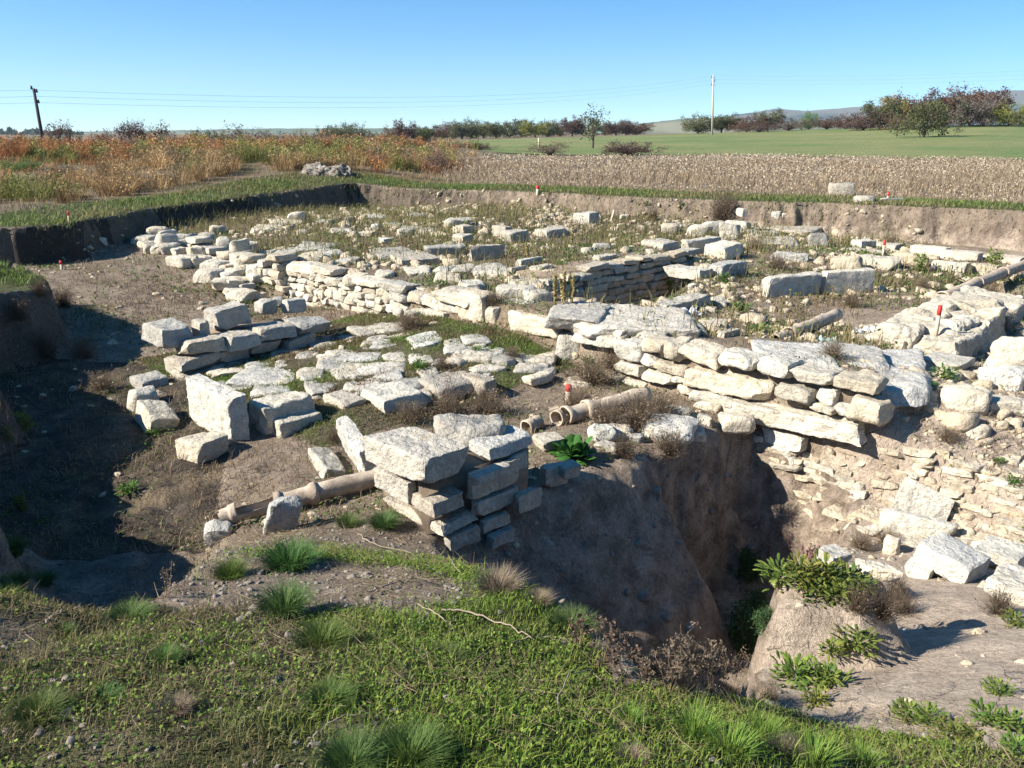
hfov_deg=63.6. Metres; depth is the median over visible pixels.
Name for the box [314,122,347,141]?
tree
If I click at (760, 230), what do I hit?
flat stone
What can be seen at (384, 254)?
stone block
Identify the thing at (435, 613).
twig
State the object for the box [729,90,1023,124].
hills
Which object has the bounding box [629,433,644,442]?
stone
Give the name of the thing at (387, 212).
dry weeds
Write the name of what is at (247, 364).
paving stone
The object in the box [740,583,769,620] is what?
feathery plant
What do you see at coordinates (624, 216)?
stone
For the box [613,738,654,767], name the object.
dry tuft
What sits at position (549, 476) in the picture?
flat stone
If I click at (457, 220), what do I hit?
stone block
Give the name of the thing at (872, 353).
flat stone
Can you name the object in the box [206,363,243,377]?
paving stone
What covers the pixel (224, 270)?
rubble wall
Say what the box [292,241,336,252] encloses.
flat stone
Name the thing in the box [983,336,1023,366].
boulder
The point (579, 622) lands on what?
dead plant
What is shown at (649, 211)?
dry brush
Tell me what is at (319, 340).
paving stone
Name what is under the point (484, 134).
tree
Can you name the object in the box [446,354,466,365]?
paving stone
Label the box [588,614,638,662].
dead plant
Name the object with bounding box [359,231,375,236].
flat stone
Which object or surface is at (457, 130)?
tree
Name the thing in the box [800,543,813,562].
flower spike
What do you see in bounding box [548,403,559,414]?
pottery sherd
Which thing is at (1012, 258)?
flat stone
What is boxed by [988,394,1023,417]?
stone
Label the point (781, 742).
dry tuft
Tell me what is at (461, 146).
bush
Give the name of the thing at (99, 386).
dry brush
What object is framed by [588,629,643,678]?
dead plant
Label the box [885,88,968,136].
tree
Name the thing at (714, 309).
stone
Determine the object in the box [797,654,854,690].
sage plant
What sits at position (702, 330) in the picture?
flat stone
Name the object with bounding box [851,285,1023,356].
rubble platform
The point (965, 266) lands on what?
flat stone
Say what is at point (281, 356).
street grass
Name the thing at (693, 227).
stone
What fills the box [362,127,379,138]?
shrub
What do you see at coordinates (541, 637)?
twig
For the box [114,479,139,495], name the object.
green weed
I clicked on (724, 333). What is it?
stone block
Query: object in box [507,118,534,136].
tree
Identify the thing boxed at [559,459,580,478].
flat stone
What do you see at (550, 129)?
tree
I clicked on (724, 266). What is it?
flat stone
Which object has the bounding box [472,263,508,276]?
flat stone
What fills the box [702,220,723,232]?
stone
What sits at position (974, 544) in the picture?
flat stone
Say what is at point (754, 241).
dry brush
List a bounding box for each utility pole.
[30,86,44,140]
[711,75,714,134]
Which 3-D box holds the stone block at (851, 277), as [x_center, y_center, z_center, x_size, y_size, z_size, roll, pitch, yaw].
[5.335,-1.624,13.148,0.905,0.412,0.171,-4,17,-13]
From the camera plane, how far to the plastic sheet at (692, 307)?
10.84 m
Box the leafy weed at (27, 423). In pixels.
[13,409,37,431]
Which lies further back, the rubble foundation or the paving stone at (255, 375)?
the paving stone at (255, 375)
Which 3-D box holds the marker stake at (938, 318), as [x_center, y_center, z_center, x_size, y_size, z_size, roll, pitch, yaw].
[5.096,-0.727,9.887,0.036,0.441,0.036,-10,19,-29]
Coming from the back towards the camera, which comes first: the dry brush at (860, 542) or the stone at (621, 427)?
the stone at (621, 427)
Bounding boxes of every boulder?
[556,331,579,360]
[719,222,740,239]
[828,182,854,194]
[853,195,875,202]
[978,364,1023,391]
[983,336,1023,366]
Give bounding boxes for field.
[442,124,1023,159]
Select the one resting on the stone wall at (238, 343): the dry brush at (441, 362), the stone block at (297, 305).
the stone block at (297, 305)
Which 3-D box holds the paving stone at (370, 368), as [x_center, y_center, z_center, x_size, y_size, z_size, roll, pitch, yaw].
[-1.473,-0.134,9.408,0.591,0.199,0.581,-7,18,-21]
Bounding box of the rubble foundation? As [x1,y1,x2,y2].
[753,426,1023,547]
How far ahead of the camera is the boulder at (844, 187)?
22.84 m
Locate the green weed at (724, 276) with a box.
[715,272,731,282]
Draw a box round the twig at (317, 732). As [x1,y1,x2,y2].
[308,711,364,738]
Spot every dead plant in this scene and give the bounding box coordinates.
[565,612,594,646]
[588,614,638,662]
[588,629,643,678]
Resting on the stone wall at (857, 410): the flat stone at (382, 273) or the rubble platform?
the flat stone at (382, 273)
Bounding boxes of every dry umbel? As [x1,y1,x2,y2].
[624,651,661,686]
[639,644,697,693]
[653,620,720,697]
[689,636,742,694]
[717,645,751,693]
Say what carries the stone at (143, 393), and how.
on the ground at (918, 660)
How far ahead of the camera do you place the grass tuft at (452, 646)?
3.02 m
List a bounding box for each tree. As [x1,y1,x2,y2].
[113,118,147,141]
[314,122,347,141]
[335,121,366,140]
[392,117,417,139]
[415,125,437,137]
[429,123,456,138]
[433,119,464,138]
[446,120,477,138]
[452,116,486,138]
[468,121,503,137]
[482,121,509,137]
[494,118,524,137]
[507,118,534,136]
[517,119,550,136]
[534,120,564,136]
[544,118,573,136]
[559,114,588,135]
[561,121,598,135]
[578,103,609,147]
[590,120,618,134]
[600,119,634,134]
[612,118,647,134]
[621,121,656,134]
[705,112,742,132]
[751,107,786,130]
[858,96,909,129]
[878,94,909,127]
[880,89,947,125]
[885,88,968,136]
[916,87,980,125]
[932,81,1002,126]
[945,91,1006,126]
[964,86,1015,125]
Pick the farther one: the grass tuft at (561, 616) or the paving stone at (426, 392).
the paving stone at (426, 392)
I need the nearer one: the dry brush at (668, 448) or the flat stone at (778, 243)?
the dry brush at (668, 448)
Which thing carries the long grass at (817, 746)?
on the ground at (918, 660)
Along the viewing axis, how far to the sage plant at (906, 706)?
3.31 m
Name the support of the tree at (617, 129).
on the ground at (918, 660)
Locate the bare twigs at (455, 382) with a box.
[429,350,480,407]
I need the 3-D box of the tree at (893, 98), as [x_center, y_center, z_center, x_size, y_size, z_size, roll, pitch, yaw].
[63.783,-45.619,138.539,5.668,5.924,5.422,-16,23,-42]
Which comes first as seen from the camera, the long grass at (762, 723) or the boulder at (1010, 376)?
the long grass at (762, 723)
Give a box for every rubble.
[8,224,718,551]
[160,185,1023,432]
[475,472,756,636]
[764,321,1023,706]
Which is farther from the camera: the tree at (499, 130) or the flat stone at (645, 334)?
the tree at (499, 130)
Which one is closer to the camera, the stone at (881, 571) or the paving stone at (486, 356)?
the stone at (881, 571)
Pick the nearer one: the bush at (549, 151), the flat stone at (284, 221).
the flat stone at (284, 221)
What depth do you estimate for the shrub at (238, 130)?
76.17 m
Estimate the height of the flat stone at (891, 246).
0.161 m
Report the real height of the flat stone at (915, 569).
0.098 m
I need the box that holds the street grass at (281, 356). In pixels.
[134,311,578,447]
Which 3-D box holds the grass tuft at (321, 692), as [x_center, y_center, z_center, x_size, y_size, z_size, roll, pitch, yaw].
[-0.568,0.971,2.574,0.231,0.078,0.228,0,17,-2]
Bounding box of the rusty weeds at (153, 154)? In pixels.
[0,128,499,213]
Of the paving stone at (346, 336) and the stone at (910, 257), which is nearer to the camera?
the paving stone at (346, 336)
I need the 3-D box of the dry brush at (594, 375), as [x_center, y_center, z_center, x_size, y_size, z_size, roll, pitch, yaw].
[0.899,-0.192,9.261,0.675,0.455,0.622,-3,17,-11]
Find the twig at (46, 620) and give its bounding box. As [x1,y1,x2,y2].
[42,609,63,624]
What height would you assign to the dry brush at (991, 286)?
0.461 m
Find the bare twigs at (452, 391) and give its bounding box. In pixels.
[427,351,486,434]
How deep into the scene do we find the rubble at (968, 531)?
7.22 m
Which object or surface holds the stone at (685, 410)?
on the ground at (918, 660)
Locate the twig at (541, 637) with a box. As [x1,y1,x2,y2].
[511,636,574,642]
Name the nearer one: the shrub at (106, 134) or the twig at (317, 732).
the twig at (317, 732)
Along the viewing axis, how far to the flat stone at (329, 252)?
15.11 m
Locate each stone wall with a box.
[167,316,331,378]
[280,261,894,447]
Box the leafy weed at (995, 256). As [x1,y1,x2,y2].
[985,247,1005,265]
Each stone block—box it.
[141,317,192,348]
[175,432,228,463]
[185,373,249,442]
[191,318,209,335]
[203,301,251,330]
[249,391,314,435]
[254,298,277,314]
[273,296,283,307]
[274,409,322,438]
[281,297,306,312]
[287,212,306,220]
[336,416,376,472]
[363,427,467,482]
[369,246,412,260]
[390,251,440,265]
[396,228,414,236]
[433,413,505,451]
[443,217,471,226]
[462,372,495,396]
[469,425,531,459]
[492,225,511,235]
[500,229,529,242]
[504,298,534,303]
[508,265,527,274]
[516,256,541,265]
[523,289,551,301]
[529,263,553,270]
[534,227,567,237]
[573,211,598,223]
[642,238,679,250]
[716,328,739,337]
[736,208,747,216]
[761,271,822,297]
[819,267,874,293]
[830,255,862,268]
[891,476,954,519]
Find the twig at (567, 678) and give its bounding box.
[557,670,605,702]
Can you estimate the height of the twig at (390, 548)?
0.400 m
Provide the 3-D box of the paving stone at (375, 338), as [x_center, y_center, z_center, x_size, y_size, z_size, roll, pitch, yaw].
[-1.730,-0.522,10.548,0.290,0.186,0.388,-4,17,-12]
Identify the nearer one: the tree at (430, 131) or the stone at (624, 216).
the stone at (624, 216)
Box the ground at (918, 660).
[0,124,1023,767]
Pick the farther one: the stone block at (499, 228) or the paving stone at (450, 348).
the stone block at (499, 228)
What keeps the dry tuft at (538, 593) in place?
on the ground at (918, 660)
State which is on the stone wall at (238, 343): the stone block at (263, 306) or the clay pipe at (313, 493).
the stone block at (263, 306)
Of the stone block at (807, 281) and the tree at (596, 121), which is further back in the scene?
the tree at (596, 121)
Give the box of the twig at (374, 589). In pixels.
[368,580,418,592]
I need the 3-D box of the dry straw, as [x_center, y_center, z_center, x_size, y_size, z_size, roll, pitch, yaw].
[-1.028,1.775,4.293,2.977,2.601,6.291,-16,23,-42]
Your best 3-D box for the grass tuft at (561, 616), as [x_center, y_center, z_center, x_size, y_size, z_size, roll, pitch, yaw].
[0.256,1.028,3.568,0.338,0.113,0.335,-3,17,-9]
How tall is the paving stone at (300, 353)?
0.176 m
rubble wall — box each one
[130,225,297,302]
[515,248,700,304]
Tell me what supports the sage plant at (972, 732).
on the ground at (918, 660)
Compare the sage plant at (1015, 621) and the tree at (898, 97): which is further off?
the tree at (898, 97)
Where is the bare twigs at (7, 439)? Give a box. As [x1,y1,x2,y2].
[0,394,16,468]
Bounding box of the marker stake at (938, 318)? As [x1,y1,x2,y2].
[933,305,942,335]
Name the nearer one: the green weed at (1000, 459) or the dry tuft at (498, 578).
the dry tuft at (498, 578)
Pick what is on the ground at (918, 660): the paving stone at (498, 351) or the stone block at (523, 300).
the paving stone at (498, 351)
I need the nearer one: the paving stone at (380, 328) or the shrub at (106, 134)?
the paving stone at (380, 328)
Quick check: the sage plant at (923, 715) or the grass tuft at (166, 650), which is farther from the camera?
the sage plant at (923, 715)
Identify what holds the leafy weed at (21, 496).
on the ground at (918, 660)
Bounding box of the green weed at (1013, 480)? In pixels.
[1003,474,1022,487]
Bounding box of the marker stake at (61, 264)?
[59,260,63,269]
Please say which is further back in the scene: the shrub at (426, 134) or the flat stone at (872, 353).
the shrub at (426, 134)
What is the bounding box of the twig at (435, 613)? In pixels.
[418,603,455,626]
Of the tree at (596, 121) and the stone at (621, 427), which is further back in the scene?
the tree at (596, 121)
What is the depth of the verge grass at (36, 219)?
21.64 m
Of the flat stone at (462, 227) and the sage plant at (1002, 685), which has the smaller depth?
the sage plant at (1002, 685)
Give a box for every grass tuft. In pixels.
[0,566,37,586]
[0,681,76,734]
[6,533,33,558]
[30,568,63,586]
[49,620,78,638]
[69,679,128,712]
[95,595,163,628]
[137,640,188,668]
[204,554,256,580]
[237,650,268,670]
[241,572,319,621]
[250,531,326,573]
[283,611,359,656]
[299,672,364,714]
[304,721,397,767]
[331,512,364,529]
[355,708,460,767]
[364,508,402,531]
[423,639,471,666]
[539,600,599,637]
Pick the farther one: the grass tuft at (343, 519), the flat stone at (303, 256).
the flat stone at (303, 256)
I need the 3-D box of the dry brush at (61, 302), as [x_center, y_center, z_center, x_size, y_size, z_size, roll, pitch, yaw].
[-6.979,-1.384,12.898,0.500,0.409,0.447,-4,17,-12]
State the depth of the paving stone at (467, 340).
10.06 m
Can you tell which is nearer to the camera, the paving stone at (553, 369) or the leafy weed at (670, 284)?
the paving stone at (553, 369)
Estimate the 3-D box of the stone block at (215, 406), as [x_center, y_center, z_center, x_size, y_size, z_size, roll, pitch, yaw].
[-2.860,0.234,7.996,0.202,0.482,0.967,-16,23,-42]
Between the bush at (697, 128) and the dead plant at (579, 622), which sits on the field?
the bush at (697, 128)
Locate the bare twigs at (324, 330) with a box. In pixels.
[300,313,340,341]
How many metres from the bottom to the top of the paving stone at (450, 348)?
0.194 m
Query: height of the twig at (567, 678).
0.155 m
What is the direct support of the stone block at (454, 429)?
on the masonry pier
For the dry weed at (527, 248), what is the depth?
14.37 m
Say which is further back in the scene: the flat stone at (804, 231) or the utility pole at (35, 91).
the utility pole at (35, 91)
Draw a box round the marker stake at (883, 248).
[882,240,885,255]
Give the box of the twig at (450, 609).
[441,608,531,637]
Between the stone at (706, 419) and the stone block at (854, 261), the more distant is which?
the stone block at (854, 261)
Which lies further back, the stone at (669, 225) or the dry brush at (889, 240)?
the stone at (669, 225)
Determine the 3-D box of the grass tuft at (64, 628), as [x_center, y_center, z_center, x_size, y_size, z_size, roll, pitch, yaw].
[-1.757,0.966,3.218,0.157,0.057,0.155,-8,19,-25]
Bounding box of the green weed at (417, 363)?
[408,358,427,369]
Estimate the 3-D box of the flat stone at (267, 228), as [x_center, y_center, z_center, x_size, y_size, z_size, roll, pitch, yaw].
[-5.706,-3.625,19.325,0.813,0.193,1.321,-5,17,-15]
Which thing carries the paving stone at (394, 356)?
on the ground at (918, 660)
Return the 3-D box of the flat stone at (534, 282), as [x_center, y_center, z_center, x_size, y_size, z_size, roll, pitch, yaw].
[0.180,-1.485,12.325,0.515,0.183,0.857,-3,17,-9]
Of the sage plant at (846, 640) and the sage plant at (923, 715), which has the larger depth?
the sage plant at (846, 640)
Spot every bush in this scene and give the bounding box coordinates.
[0,158,48,170]
[38,162,76,173]
[116,145,139,158]
[319,136,378,146]
[365,134,421,144]
[387,142,440,157]
[412,151,462,169]
[448,140,469,147]
[463,142,499,148]
[517,140,578,154]
[598,138,669,155]
[680,112,722,133]
[715,114,770,131]
[730,123,788,132]
[763,117,823,130]
[796,111,821,129]
[800,115,848,128]
[818,115,857,128]
[828,108,894,130]
[874,113,913,130]
[984,98,1023,126]
[1005,110,1023,126]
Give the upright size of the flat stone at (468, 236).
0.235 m
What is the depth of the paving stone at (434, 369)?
9.17 m
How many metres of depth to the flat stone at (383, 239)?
17.04 m
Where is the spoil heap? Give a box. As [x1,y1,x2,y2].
[299,162,352,177]
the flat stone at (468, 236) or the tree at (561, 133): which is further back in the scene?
the tree at (561, 133)
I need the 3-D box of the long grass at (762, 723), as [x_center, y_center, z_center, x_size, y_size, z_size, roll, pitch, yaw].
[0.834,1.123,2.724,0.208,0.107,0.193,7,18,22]
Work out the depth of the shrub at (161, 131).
70.67 m
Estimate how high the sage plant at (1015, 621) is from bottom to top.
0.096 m
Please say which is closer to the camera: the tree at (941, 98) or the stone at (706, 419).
the stone at (706, 419)
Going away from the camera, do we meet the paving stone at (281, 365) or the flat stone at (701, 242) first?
the paving stone at (281, 365)
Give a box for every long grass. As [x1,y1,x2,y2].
[607,692,653,726]
[659,687,734,743]
[691,708,767,764]
[736,703,790,744]
[775,719,857,767]
[826,734,892,767]
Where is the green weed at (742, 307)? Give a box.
[730,300,753,311]
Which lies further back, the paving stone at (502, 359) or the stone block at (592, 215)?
the stone block at (592, 215)
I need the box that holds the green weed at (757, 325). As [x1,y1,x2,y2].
[747,321,769,331]
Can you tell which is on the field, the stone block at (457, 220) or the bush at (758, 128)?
the bush at (758, 128)
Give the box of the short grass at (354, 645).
[0,515,1023,767]
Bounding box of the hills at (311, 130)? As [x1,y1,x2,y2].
[83,128,484,133]
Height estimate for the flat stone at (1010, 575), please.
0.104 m
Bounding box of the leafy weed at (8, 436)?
[0,426,15,441]
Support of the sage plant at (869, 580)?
on the ground at (918, 660)
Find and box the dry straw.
[0,511,1023,767]
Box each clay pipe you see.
[212,469,374,524]
[520,387,652,432]
[771,309,842,339]
[918,260,1023,306]
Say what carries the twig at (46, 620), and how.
on the ground at (918, 660)
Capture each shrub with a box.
[31,127,57,141]
[45,119,73,140]
[58,120,81,140]
[90,127,117,140]
[136,122,159,139]
[145,119,176,139]
[169,129,202,140]
[190,126,218,139]
[210,126,239,140]
[220,120,274,140]
[251,126,285,140]
[284,126,316,140]
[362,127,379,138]
[380,125,400,139]
[413,125,437,142]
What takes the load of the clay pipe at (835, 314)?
on the ground at (918, 660)
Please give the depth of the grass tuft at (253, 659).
2.86 m
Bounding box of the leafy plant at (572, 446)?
[548,434,596,465]
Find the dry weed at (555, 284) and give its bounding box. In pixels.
[552,273,557,304]
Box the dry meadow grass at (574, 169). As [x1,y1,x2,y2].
[401,146,1023,202]
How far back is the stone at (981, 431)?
7.35 m
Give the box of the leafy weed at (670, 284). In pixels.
[662,277,675,294]
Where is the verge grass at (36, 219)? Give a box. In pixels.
[0,172,1023,293]
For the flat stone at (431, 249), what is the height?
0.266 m
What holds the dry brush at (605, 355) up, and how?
on the ground at (918, 660)
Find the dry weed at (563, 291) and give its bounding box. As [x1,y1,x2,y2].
[558,268,566,302]
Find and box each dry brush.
[4,298,37,321]
[26,327,66,361]
[27,275,49,296]
[52,285,81,308]
[57,332,106,361]
[82,368,119,394]
[321,425,340,443]
[385,398,430,426]
[392,305,424,332]
[425,384,472,422]
[431,353,451,369]
[457,383,515,418]
[482,288,505,306]
[502,344,522,358]
[553,380,593,406]
[563,350,614,390]
[577,390,633,427]
[588,347,620,372]
[609,430,646,462]
[611,383,669,436]
[644,208,661,219]
[645,392,686,415]
[650,424,688,458]
[701,185,744,220]
[746,235,766,249]
[749,679,786,705]
[760,250,790,269]
[816,337,852,359]
[822,500,846,508]
[832,579,879,619]
[835,286,869,308]
[841,524,877,554]
[857,578,908,627]
[871,523,905,546]
[881,233,900,242]
[883,575,915,599]
[890,587,923,618]
[910,276,934,290]
[936,423,965,444]
[972,580,1023,616]
[982,280,1002,291]
[987,308,1022,334]
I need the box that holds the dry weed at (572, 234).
[570,227,573,244]
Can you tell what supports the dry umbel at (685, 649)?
on the ground at (918, 660)
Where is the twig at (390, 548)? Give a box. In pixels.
[357,533,440,573]
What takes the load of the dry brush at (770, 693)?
on the ground at (918, 660)
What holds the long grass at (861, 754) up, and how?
on the ground at (918, 660)
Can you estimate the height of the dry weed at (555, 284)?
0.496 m
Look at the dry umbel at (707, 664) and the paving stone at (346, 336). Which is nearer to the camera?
the dry umbel at (707, 664)
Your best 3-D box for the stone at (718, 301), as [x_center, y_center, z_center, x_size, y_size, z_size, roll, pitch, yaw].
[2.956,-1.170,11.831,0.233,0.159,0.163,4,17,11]
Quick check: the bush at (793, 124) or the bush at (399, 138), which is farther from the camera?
the bush at (793, 124)
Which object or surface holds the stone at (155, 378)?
on the ground at (918, 660)
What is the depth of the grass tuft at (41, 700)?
2.49 m
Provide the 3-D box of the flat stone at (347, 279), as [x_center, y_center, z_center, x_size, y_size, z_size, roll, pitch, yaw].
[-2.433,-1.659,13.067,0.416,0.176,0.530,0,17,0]
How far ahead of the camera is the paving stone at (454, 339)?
10.15 m
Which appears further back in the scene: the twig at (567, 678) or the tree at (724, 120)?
the tree at (724, 120)
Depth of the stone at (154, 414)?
8.19 m
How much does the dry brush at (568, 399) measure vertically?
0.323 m
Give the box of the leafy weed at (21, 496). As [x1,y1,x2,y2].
[4,491,28,512]
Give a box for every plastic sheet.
[682,305,700,314]
[819,335,835,342]
[851,326,874,333]
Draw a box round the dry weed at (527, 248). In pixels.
[525,242,529,257]
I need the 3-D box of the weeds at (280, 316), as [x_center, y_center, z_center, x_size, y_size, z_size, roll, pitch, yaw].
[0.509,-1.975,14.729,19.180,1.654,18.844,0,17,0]
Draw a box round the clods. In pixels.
[0,519,1020,767]
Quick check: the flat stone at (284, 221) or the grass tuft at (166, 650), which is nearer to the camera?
the grass tuft at (166, 650)
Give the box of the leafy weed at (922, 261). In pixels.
[907,251,928,271]
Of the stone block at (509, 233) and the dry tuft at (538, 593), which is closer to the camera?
the dry tuft at (538, 593)
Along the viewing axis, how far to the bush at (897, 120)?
125.48 m
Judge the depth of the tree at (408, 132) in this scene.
104.55 m
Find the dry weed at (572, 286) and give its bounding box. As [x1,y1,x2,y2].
[569,271,574,302]
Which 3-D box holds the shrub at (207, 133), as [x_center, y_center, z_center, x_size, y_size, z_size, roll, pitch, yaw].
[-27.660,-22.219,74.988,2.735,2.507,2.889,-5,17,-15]
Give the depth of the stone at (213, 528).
6.03 m
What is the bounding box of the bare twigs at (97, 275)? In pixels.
[75,258,109,297]
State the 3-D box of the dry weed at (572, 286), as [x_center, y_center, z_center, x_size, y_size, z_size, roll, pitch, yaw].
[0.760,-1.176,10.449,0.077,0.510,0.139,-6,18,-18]
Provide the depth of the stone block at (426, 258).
14.12 m
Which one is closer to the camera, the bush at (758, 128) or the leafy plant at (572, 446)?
the leafy plant at (572, 446)
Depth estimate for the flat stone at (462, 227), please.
18.43 m
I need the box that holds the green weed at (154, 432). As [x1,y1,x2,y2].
[144,426,162,437]
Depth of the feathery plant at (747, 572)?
8.08 m
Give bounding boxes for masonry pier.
[374,448,541,551]
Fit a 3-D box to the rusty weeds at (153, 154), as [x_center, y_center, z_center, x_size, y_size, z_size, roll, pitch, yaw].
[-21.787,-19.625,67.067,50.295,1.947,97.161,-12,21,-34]
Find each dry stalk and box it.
[160,561,174,597]
[172,567,192,594]
[197,535,221,578]
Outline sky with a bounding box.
[0,0,1023,132]
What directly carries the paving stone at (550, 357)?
on the paving stone at (531, 367)
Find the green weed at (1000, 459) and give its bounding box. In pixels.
[992,456,1006,464]
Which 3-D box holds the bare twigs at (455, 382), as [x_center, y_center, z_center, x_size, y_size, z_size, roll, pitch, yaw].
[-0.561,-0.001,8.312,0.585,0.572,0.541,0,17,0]
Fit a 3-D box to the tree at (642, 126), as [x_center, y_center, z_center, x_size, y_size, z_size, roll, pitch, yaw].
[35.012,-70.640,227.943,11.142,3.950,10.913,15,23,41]
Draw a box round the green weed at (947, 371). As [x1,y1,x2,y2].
[929,362,961,380]
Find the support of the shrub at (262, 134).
on the ground at (918, 660)
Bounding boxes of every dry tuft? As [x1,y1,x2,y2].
[149,686,197,720]
[466,559,531,596]
[523,585,556,606]
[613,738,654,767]
[760,731,808,763]
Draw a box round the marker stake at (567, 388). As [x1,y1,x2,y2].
[565,384,571,398]
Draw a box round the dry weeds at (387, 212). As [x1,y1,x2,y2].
[142,179,1023,379]
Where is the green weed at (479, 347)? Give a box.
[470,345,483,350]
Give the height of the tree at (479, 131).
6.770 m
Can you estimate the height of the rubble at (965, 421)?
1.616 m
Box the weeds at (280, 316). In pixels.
[0,194,1023,560]
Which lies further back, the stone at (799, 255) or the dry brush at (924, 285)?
the stone at (799, 255)
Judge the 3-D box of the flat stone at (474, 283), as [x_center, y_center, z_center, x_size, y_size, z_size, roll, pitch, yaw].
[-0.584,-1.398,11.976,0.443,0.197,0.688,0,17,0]
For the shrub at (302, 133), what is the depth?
78.73 m
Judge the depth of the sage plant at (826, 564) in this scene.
4.42 m
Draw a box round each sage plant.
[752,553,806,592]
[769,650,823,690]
[777,551,825,590]
[793,568,839,607]
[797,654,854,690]
[799,547,851,591]
[799,682,833,709]
[815,635,850,660]
[821,576,860,606]
[827,557,871,592]
[829,622,884,659]
[846,573,878,597]
[887,696,934,724]
[909,701,953,731]
[926,714,972,742]
[953,722,992,742]
[965,697,1018,731]
[979,675,1018,696]
[994,704,1023,734]
[996,730,1023,762]
[997,607,1023,628]
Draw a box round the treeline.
[0,126,83,134]
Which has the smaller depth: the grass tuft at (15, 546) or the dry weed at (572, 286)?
the grass tuft at (15, 546)
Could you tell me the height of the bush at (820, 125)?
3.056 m
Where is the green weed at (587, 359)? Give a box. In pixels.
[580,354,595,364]
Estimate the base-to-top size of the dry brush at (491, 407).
0.414 m
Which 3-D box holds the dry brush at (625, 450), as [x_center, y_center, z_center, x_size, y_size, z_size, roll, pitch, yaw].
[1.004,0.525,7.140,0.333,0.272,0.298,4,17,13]
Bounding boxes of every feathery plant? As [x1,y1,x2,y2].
[723,595,764,656]
[727,546,764,585]
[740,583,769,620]
[748,601,773,635]
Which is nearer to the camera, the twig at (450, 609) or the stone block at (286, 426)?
the twig at (450, 609)
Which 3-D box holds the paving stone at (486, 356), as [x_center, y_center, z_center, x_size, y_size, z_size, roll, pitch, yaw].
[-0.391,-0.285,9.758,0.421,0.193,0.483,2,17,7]
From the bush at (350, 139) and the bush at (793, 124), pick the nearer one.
the bush at (350, 139)
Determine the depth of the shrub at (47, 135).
65.30 m
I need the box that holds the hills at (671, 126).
[610,118,919,133]
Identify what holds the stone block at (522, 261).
on the ground at (918, 660)
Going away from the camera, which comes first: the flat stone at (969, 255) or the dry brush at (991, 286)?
the dry brush at (991, 286)
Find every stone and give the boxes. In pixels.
[99,237,107,245]
[127,385,159,412]
[129,370,168,387]
[134,399,179,432]
[164,357,219,373]
[203,519,232,547]
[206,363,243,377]
[217,381,249,389]
[226,362,294,386]
[244,361,257,367]
[250,223,283,233]
[250,385,289,397]
[263,495,302,534]
[269,219,302,225]
[270,347,298,358]
[274,358,288,367]
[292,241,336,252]
[295,351,314,358]
[296,251,324,261]
[296,367,324,378]
[300,373,336,395]
[305,392,321,398]
[308,447,344,478]
[309,335,337,347]
[316,219,334,223]
[316,353,334,360]
[316,357,359,370]
[319,248,343,257]
[323,390,365,408]
[325,349,357,356]
[329,363,362,380]
[330,227,350,233]
[335,256,362,263]
[335,352,381,361]
[338,334,356,339]
[343,272,369,286]
[343,378,381,391]
[345,325,375,336]
[357,361,406,375]
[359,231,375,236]
[360,340,373,348]
[360,381,426,412]
[365,214,387,219]
[367,335,386,340]
[368,322,403,333]
[370,223,381,229]
[370,339,394,349]
[373,369,403,380]
[374,269,395,278]
[378,237,393,242]
[382,352,407,362]
[391,377,422,389]
[403,265,430,275]
[405,331,441,348]
[408,353,433,364]
[416,366,439,376]
[417,371,472,400]
[418,227,437,232]
[420,388,431,402]
[423,243,465,255]
[433,266,454,274]
[434,272,460,282]
[443,343,467,354]
[444,338,460,344]
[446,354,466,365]
[450,285,480,290]
[451,263,474,274]
[452,233,472,242]
[453,224,474,233]
[453,346,490,354]
[458,279,485,289]
[460,333,491,344]
[462,350,492,362]
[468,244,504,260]
[469,363,506,373]
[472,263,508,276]
[488,347,505,354]
[491,352,519,365]
[496,284,535,298]
[507,276,540,285]
[513,361,548,372]
[516,353,524,362]
[522,351,557,365]
[522,371,554,385]
[532,432,564,450]
[534,365,556,374]
[539,461,567,486]
[544,301,610,328]
[548,225,569,229]
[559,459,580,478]
[567,376,593,387]
[568,303,699,338]
[581,247,592,253]
[587,423,615,441]
[592,243,610,249]
[592,253,616,260]
[594,440,616,452]
[610,423,632,439]
[620,214,629,219]
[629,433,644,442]
[636,331,667,337]
[638,412,699,445]
[654,293,710,309]
[661,223,679,233]
[663,264,712,279]
[665,405,691,415]
[681,236,720,252]
[685,224,712,235]
[688,283,696,288]
[693,425,706,443]
[694,401,721,412]
[695,323,707,335]
[697,412,712,426]
[698,318,727,328]
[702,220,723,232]
[704,240,743,258]
[705,305,716,312]
[708,260,746,276]
[710,297,726,307]
[718,411,755,433]
[725,220,750,228]
[740,226,778,235]
[749,236,798,246]
[751,338,838,366]
[770,225,822,235]
[771,211,780,219]
[773,251,808,261]
[806,232,828,246]
[817,544,851,567]
[823,341,889,369]
[848,247,885,253]
[851,238,875,247]
[855,558,902,581]
[859,254,901,270]
[875,365,932,407]
[876,242,901,249]
[879,507,958,535]
[880,198,902,201]
[882,348,925,369]
[882,534,900,554]
[894,251,928,266]
[905,556,935,578]
[910,244,950,255]
[913,532,990,583]
[924,351,975,369]
[930,260,970,273]
[939,383,992,415]
[940,249,982,261]
[964,424,990,439]
[971,262,1002,272]
[971,541,980,547]
[974,535,1023,566]
[983,253,1023,263]
[983,562,1023,605]
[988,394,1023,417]
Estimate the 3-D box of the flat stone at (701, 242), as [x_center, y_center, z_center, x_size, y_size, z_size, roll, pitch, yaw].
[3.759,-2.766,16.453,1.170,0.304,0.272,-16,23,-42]
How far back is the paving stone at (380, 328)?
11.04 m

